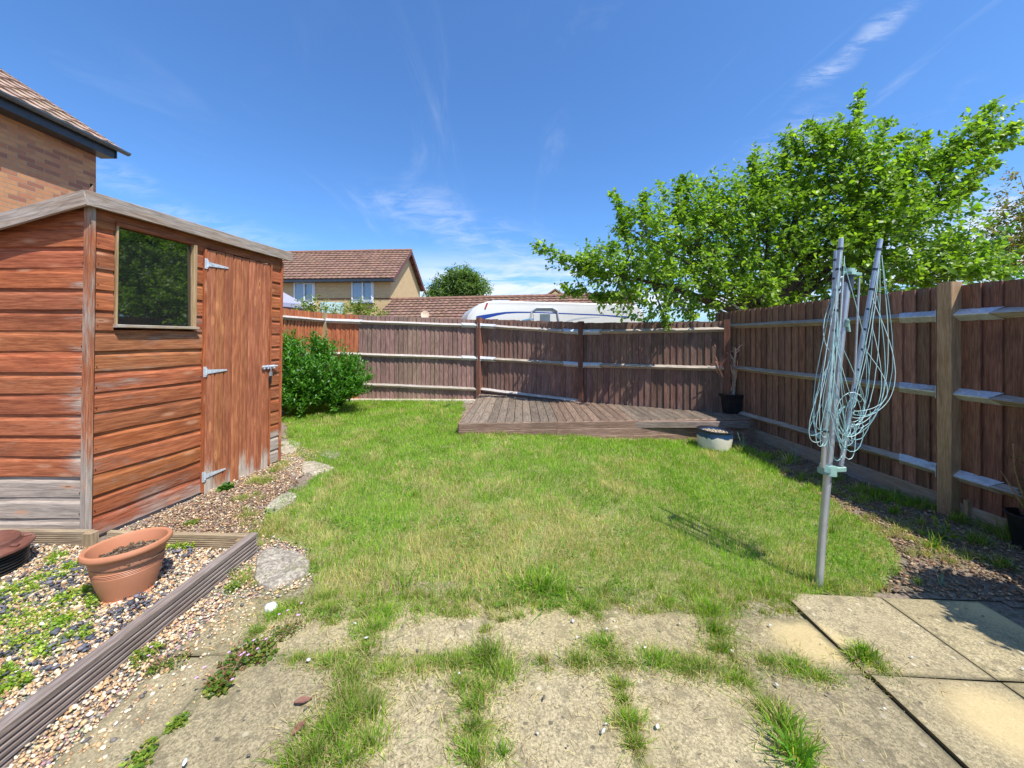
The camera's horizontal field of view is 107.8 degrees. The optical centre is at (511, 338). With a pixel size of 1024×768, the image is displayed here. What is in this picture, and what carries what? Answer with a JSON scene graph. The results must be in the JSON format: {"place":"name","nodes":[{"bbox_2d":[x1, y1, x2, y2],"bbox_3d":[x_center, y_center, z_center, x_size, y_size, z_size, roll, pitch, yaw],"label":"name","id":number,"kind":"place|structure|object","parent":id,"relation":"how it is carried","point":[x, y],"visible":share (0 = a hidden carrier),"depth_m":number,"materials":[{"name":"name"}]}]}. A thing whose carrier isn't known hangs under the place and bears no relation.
{"place":"outdoors","nodes":[
{"label":"outdoors","id":0,"kind":"place"},
{"bbox_2d":[6,441,318,767],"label":"gravel path","id":1,"kind":"structure","parent":0,"point":[72,730],"depth_m":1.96,"materials":[{"name":"gravel"}]},
{"bbox_2d":[128,640,166,669],"bbox_3d":[-1.568,1.342,1.597,0.110,0.049,0.124,0,0,14],"label":"weed","id":2,"kind":"object","parent":1,"relation":"on","point":[151,650],"visible":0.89,"depth_m":1.60,"materials":[{"name":"green plant"}]},
{"bbox_2d":[180,518,199,526],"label":"weed","id":3,"kind":"object","parent":1,"relation":"on","point":[191,521],"visible":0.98,"depth_m":2.73,"materials":[{"name":"green plant"}]},
{"bbox_2d":[126,463,298,532],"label":"bark litter","id":4,"kind":"object","parent":1,"relation":"on","point":[176,529],"visible":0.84,"depth_m":2.97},
{"bbox_2d":[216,481,234,490],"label":"dandelion","id":5,"kind":"object","parent":1,"relation":"on","point":[226,486],"visible":1,"depth_m":3.36,"materials":[{"name":"green plant"}]},
{"bbox_2d":[223,580,242,594],"bbox_3d":[-1.520,1.344,2.028,0.082,0.047,0.079,0,0,0],"label":"weed","id":6,"kind":"object","parent":1,"relation":"on","point":[232,585],"visible":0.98,"depth_m":2.03,"materials":[{"name":"green plant"}]},
{"bbox_2d":[255,548,309,590],"bbox_3d":[-1.407,1.355,2.229,0.468,0.038,0.277,0,0,34],"label":"stepping stone","id":7,"kind":"object","parent":1,"relation":"on","point":[276,559],"visible":0.94,"depth_m":2.18,"materials":[{"name":"grey stone"}]},
{"bbox_2d":[281,440,299,453],"bbox_3d":[-2.804,1.363,4.730,0.242,0.022,0.667,0,0,-32],"label":"stepping stone","id":8,"kind":"object","parent":1,"relation":"on","point":[283,447],"visible":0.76,"depth_m":4.65,"materials":[{"name":"grey stone"}]},
{"bbox_2d":[343,295,389,315],"bbox_3d":[-4.259,0.027,10.998,1.660,2.746,0.836,0,0,0],"label":"garden shrub","id":9,"kind":"object","parent":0,"point":[360,308],"visible":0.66,"depth_m":10.92,"materials":[{"name":"green plant"}]},
{"bbox_2d":[0,0,1023,321],"label":"sky","id":10,"kind":"structure","parent":0,"point":[448,132],"materials":[{"name":"blue"}]},
{"bbox_2d":[52,593,1023,767],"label":"paving","id":11,"kind":"structure","parent":0,"point":[973,717],"depth_m":1.46,"materials":[{"name":"concrete"}]},
{"bbox_2d":[118,736,159,767],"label":"weed","id":12,"kind":"object","parent":11,"relation":"on","point":[139,758],"visible":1,"depth_m":1.20,"materials":[{"name":"green plant"}]},
{"bbox_2d":[141,646,191,677],"bbox_3d":[-1.436,1.318,1.547,0.168,0.096,0.113,0,0,-34],"label":"cranesbill","id":13,"kind":"object","parent":11,"relation":"on","point":[152,667],"visible":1,"depth_m":1.54,"materials":[{"name":"green plant"}]},
{"bbox_2d":[161,710,191,735],"bbox_3d":[-1.181,1.351,1.318,0.072,0.033,0.068,0,0,-21],"label":"weed","id":14,"kind":"object","parent":11,"relation":"on","point":[175,721],"visible":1,"depth_m":1.31,"materials":[{"name":"green plant"}]},
{"bbox_2d":[194,652,244,699],"bbox_3d":[-1.141,1.321,1.466,0.130,0.094,0.130,0,0,0],"label":"cranesbill","id":15,"kind":"object","parent":11,"relation":"on","point":[219,680],"visible":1,"depth_m":1.45,"materials":[{"name":"green plant"}]},
{"bbox_2d":[207,636,279,675],"bbox_3d":[-1.119,1.327,1.591,0.222,0.080,0.201,0,0,-18],"label":"cranesbill","id":16,"kind":"object","parent":11,"relation":"on","point":[259,648],"visible":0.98,"depth_m":1.58,"materials":[{"name":"green plant"}]},
{"bbox_2d":[264,601,277,612],"bbox_3d":[-1.207,1.348,1.869,0.060,0.054,0.052,0,0,0],"label":"pebble","id":17,"kind":"object","parent":11,"relation":"on","point":[270,606],"visible":0.81,"depth_m":1.85,"materials":[{"name":"white stone"}]},
{"bbox_2d":[263,602,307,641],"bbox_3d":[-1.040,1.321,1.722,0.153,0.092,0.177,0,0,45],"label":"cranesbill","id":18,"kind":"object","parent":11,"relation":"on","point":[294,629],"visible":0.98,"depth_m":1.73,"materials":[{"name":"green plant"}]},
{"bbox_2d":[292,719,305,734],"bbox_3d":[-0.736,1.349,1.297,0.031,0.015,0.059,0,0,0],"label":"fallen leaf","id":19,"kind":"object","parent":11,"relation":"on","point":[302,725],"visible":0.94,"depth_m":1.29,"materials":[{"name":"red plant"}]},
{"bbox_2d":[294,696,311,703],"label":"fallen leaf","id":20,"kind":"object","parent":11,"relation":"on","point":[302,699],"visible":1,"depth_m":1.39,"materials":[{"name":"plant"}]},
{"bbox_2d":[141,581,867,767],"bbox_3d":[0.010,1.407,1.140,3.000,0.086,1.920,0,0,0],"label":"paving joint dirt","id":21,"kind":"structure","parent":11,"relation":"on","point":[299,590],"depth_m":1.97,"materials":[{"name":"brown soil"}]},
{"bbox_2d":[203,562,948,767],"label":"dry straw","id":22,"kind":"object","parent":11,"relation":"on","point":[486,694],"visible":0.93,"depth_m":1.48,"materials":[{"name":"beige plant"}]},
{"bbox_2d":[182,619,1023,765],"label":"paving shell chips","id":23,"kind":"object","parent":11,"relation":"on","point":[365,637],"visible":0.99,"depth_m":1.38,"materials":[{"name":"stone"}]},
{"bbox_2d":[242,598,1009,763],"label":"paving crumbs","id":24,"kind":"object","parent":11,"relation":"on","point":[543,697],"visible":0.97,"depth_m":1.56,"materials":[{"name":"stone"}]},
{"bbox_2d":[759,702,825,767],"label":"coarse grass clump","id":25,"kind":"object","parent":11,"relation":"on","point":[808,759],"visible":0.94,"depth_m":1.23,"materials":[{"name":"green plant"}]},
{"bbox_2d":[99,401,1023,678],"bbox_3d":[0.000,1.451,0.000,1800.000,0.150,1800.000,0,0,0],"label":"ground","id":26,"kind":"structure","parent":0,"point":[1011,613],"depth_m":2.19,"materials":[{"name":"soil"}]},
{"bbox_2d":[0,529,98,548],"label":"timber edging","id":27,"kind":"object","parent":26,"relation":"on","point":[86,538],"visible":0.45,"depth_m":2.43,"materials":[{"name":"brown wood"}]},
{"bbox_2d":[0,68,130,212],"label":"brick house","id":28,"kind":"structure","parent":26,"relation":"on","point":[49,149],"depth_m":6.19,"materials":[{"name":"brick"}]},
{"bbox_2d":[0,544,226,718],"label":"gravel bed","id":29,"kind":"object","parent":26,"relation":"on","point":[20,697],"visible":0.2,"depth_m":1.83,"materials":[{"name":"grey gravel"}]},
{"bbox_2d":[0,529,35,578],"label":"lidded tub","id":30,"kind":"object","parent":29,"relation":"on","point":[15,545],"visible":0.95,"depth_m":2.15,"materials":[{"name":"black plastic"}]},
{"bbox_2d":[0,541,194,700],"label":"chickweed","id":31,"kind":"object","parent":29,"relation":"on","point":[24,676],"visible":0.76,"depth_m":1.76,"materials":[{"name":"green plant"}]},
{"bbox_2d":[0,542,200,684],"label":"slate chippings","id":32,"kind":"object","parent":29,"relation":"on","point":[83,646],"visible":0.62,"depth_m":1.82,"materials":[{"name":"stone"}]},
{"bbox_2d":[77,527,172,606],"bbox_3d":[-2.039,1.215,1.984,0.354,0.294,0.354,0,0,0],"label":"flower pot","id":33,"kind":"object","parent":29,"relation":"on","point":[122,566],"visible":1,"depth_m":1.92,"materials":[{"name":"ceramic"}]},
{"bbox_2d":[0,532,257,767],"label":"timber edging","id":34,"kind":"object","parent":26,"relation":"on","point":[27,721],"visible":0.86,"depth_m":1.50,"materials":[{"name":"wood"}]},
{"bbox_2d":[0,183,292,536],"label":"garden shed","id":35,"kind":"structure","parent":26,"relation":"on","point":[140,362],"depth_m":2.72,"materials":[{"name":"brown wood"}]},
{"bbox_2d":[113,226,199,328],"bbox_3d":[-2.764,-0.440,2.921,0.071,0.721,0.586,0,0,9],"label":"window frame","id":36,"kind":"structure","parent":35,"relation":"in","point":[155,278],"depth_m":2.89,"materials":[{"name":"brown wood"}]},
{"bbox_2d":[202,249,277,494],"bbox_3d":[-2.639,0.293,3.667,0.073,2.174,0.823,0,0,9],"label":"door","id":37,"kind":"structure","parent":35,"relation":"in","point":[237,374],"depth_m":3.58,"materials":[{"name":"wood"}]},
{"bbox_2d":[107,530,248,551],"bbox_3d":[-2.148,1.325,2.392,0.948,0.150,0.064,0,0,3],"label":"timber edging","id":38,"kind":"object","parent":26,"relation":"on","point":[208,540],"visible":0.31,"depth_m":2.38,"materials":[{"name":"brown wood"}]},
{"bbox_2d":[283,292,306,309],"bbox_3d":[-8.246,-0.176,13.000,1.959,3.353,1.959,0,0,23],"label":"parasol","id":39,"kind":"object","parent":26,"relation":"on","point":[288,300],"visible":0.13,"depth_m":12.72,"materials":[{"name":"fabric"}]},
{"bbox_2d":[282,308,325,410],"bbox_3d":[-4.375,0.530,5.769,0.099,2.240,5.133,0,0,6],"label":"board fence","id":40,"kind":"object","parent":26,"relation":"on","point":[304,323],"visible":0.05,"depth_m":7.53,"materials":[{"name":"wood"}]},
{"bbox_2d":[291,292,355,314],"bbox_3d":[-5.331,0.051,10.513,1.766,2.698,0.936,0,0,0],"label":"climbing shrub","id":41,"kind":"object","parent":26,"relation":"on","point":[312,309],"visible":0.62,"depth_m":10.44,"materials":[{"name":"green plant"}]},
{"bbox_2d":[320,302,343,313],"bbox_3d":[-6.785,0.062,14.040,0.835,2.875,0.196,0,0,-10],"label":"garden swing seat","id":42,"kind":"object","parent":26,"relation":"on","point":[331,303],"visible":0.34,"depth_m":14.05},
{"bbox_2d":[262,249,425,315],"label":"brick house","id":43,"kind":"structure","parent":26,"relation":"on","point":[385,276],"depth_m":20.50,"materials":[{"name":"brown tile"}]},
{"bbox_2d":[294,283,315,305],"bbox_3d":[-11.292,-2.439,20.266,1.281,1.292,0.160,0,0,4],"label":"window","id":44,"kind":"structure","parent":43,"relation":"in","point":[300,289],"depth_m":20.30,"materials":[{"name":"glass"}]},
{"bbox_2d":[351,282,374,303],"bbox_3d":[-8.035,-2.512,20.038,1.315,1.308,0.160,0,0,4],"label":"window","id":45,"kind":"structure","parent":43,"relation":"in","point":[358,289],"depth_m":20.08,"materials":[{"name":"glass"}]},
{"bbox_2d":[421,261,494,296],"bbox_3d":[-5.170,-2.994,36.023,7.593,8.789,4.677,0,0,0],"label":"round tree","id":46,"kind":"object","parent":26,"relation":"on","point":[465,281],"visible":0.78,"depth_m":35.11,"materials":[{"name":"green plant"}]},
{"bbox_2d":[376,293,634,318],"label":"garage block","id":47,"kind":"structure","parent":26,"relation":"on","point":[457,307],"depth_m":18.48,"materials":[{"name":"brown tile"}]},
{"bbox_2d":[421,311,428,317],"bbox_3d":[-2.910,0.280,12.520,0.279,2.440,0.120,0,0,0],"label":"satellite dish","id":48,"kind":"object","parent":47,"relation":"attached to","point":[424,313],"visible":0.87,"depth_m":12.51,"materials":[{"name":"beige metal"}]},
{"bbox_2d":[322,312,729,412],"bbox_3d":[-0.220,0.537,7.569,8.054,2.225,1.000,0,0,16],"label":"board fence","id":49,"kind":"object","parent":26,"relation":"on","point":[650,364],"visible":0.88,"depth_m":7.52,"materials":[{"name":"wood"}]},
{"bbox_2d":[461,300,644,322],"bbox_3d":[0.845,0.053,13.306,7.513,2.694,2.265,0,0,-14],"label":"caravan","id":50,"kind":"object","parent":26,"relation":"on","point":[536,311],"visible":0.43,"depth_m":12.29,"materials":[{"name":"white metal"}]},
{"bbox_2d":[548,288,563,293],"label":"brick house","id":51,"kind":"structure","parent":26,"relation":"on","point":[554,291],"depth_m":42.00,"materials":[{"name":"brown tile"}]},
{"bbox_2d":[458,394,755,439],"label":"timber deck","id":52,"kind":"structure","parent":26,"relation":"on","point":[487,413],"depth_m":5.61,"materials":[{"name":"brown wood"}]},
{"bbox_2d":[708,335,743,413],"bbox_3d":[3.625,0.557,6.117,0.811,1.278,0.602,0,0,0],"label":"planter","id":53,"kind":"object","parent":52,"relation":"on","point":[732,402],"visible":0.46,"depth_m":5.98,"materials":[{"name":"black plastic"}]},
{"bbox_2d":[215,401,1023,767],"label":"tuft grass","id":54,"kind":"structure","parent":26,"relation":"on","point":[325,727],"depth_m":1.64,"materials":[{"name":"green plant"}]},
{"bbox_2d":[529,82,1023,332],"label":"plum tree","id":55,"kind":"object","parent":26,"relation":"on","point":[895,178],"visible":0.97,"depth_m":6.39,"materials":[{"name":"green plant"}]},
{"bbox_2d":[607,166,1023,321],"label":"bushy tree","id":56,"kind":"object","parent":26,"relation":"on","point":[634,316],"visible":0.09,"depth_m":9.02,"materials":[{"name":"green plant"}]},
{"bbox_2d":[715,279,1023,531],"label":"board fence","id":57,"kind":"object","parent":26,"relation":"on","point":[945,430],"visible":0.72,"depth_m":3.49,"materials":[{"name":"brown wood"}]},
{"bbox_2d":[748,438,1023,606],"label":"planting border","id":58,"kind":"object","parent":26,"relation":"on","point":[1013,602],"visible":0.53,"depth_m":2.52,"materials":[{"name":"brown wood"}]},
{"bbox_2d":[791,444,797,464],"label":"tall weed","id":59,"kind":"object","parent":58,"relation":"on","point":[795,454],"visible":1,"depth_m":4.48,"materials":[{"name":"green plant"}]},
{"bbox_2d":[936,571,946,586],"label":"tall weed","id":60,"kind":"object","parent":58,"relation":"on","point":[941,577],"visible":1,"depth_m":2.27,"materials":[{"name":"green plant"}]},
{"bbox_2d":[926,509,959,540],"bbox_3d":[3.241,1.416,2.805,0.149,0.211,0.135,0,0,0],"label":"tall weed","id":61,"kind":"object","parent":58,"relation":"on","point":[945,530],"visible":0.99,"depth_m":2.81,"materials":[{"name":"green plant"}]},
{"bbox_2d":[1000,444,1023,549],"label":"plant pot","id":62,"kind":"object","parent":58,"relation":"on","point":[1015,519],"visible":1,"depth_m":2.71,"materials":[{"name":"black plastic"}]},
{"bbox_2d":[971,163,1023,281],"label":"copper leaved tree","id":63,"kind":"object","parent":26,"relation":"on","point":[1018,243],"visible":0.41,"depth_m":10.03,"materials":[{"name":"green plant"}]},
{"bbox_2d":[258,398,907,624],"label":"lawn","id":64,"kind":"structure","parent":0,"point":[303,546],"depth_m":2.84,"materials":[{"name":"green plant"}]},
{"bbox_2d":[265,492,296,512],"bbox_3d":[-1.905,1.355,3.105,0.193,0.038,0.334,0,0,0],"label":"stepping stone","id":65,"kind":"object","parent":64,"relation":"on","point":[272,502],"visible":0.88,"depth_m":3.07,"materials":[{"name":"grey stone"}]},
{"bbox_2d":[301,461,332,475],"bbox_3d":[-2.101,1.355,3.911,0.489,0.038,0.262,0,0,32],"label":"stepping stone","id":66,"kind":"object","parent":64,"relation":"on","point":[310,468],"visible":0.94,"depth_m":3.85,"materials":[{"name":"grey stone"}]},
{"bbox_2d":[282,324,374,416],"bbox_3d":[-3.614,0.561,6.799,2.083,1.653,1.480,0,0,-23],"label":"laurel shrub","id":67,"kind":"object","parent":64,"relation":"on","point":[311,378],"visible":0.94,"depth_m":6.58,"materials":[{"name":"green plant"}]},
{"bbox_2d":[320,450,338,458],"bbox_3d":[-2.132,1.363,4.401,0.349,0.022,0.218,0,0,32],"label":"stepping stone","id":68,"kind":"object","parent":64,"relation":"on","point":[330,455],"visible":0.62,"depth_m":4.36,"materials":[{"name":"grey stone"}]},
{"bbox_2d":[265,401,899,616],"bbox_3d":[-0.302,1.413,5.465,5.368,0.185,8.132,0,0,-30],"label":"clover","id":69,"kind":"object","parent":64,"relation":"on","point":[497,557],"visible":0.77,"depth_m":2.82,"materials":[{"name":"green plant"}]},
{"bbox_2d":[696,425,733,451],"bbox_3d":[2.797,1.389,5.157,0.451,0.303,0.452,0,0,0],"label":"glazed pot","id":70,"kind":"object","parent":64,"relation":"on","point":[715,438],"visible":1,"depth_m":5.00,"materials":[{"name":"ceramic"}]},
{"bbox_2d":[808,238,895,587],"bbox_3d":[2.018,0.487,2.234,0.586,2.172,0.216,0,0,-19],"label":"rotary clothes dryer","id":71,"kind":"object","parent":64,"relation":"on","point":[827,469],"visible":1,"depth_m":2.20,"materials":[{"name":"metal"}]}
]}

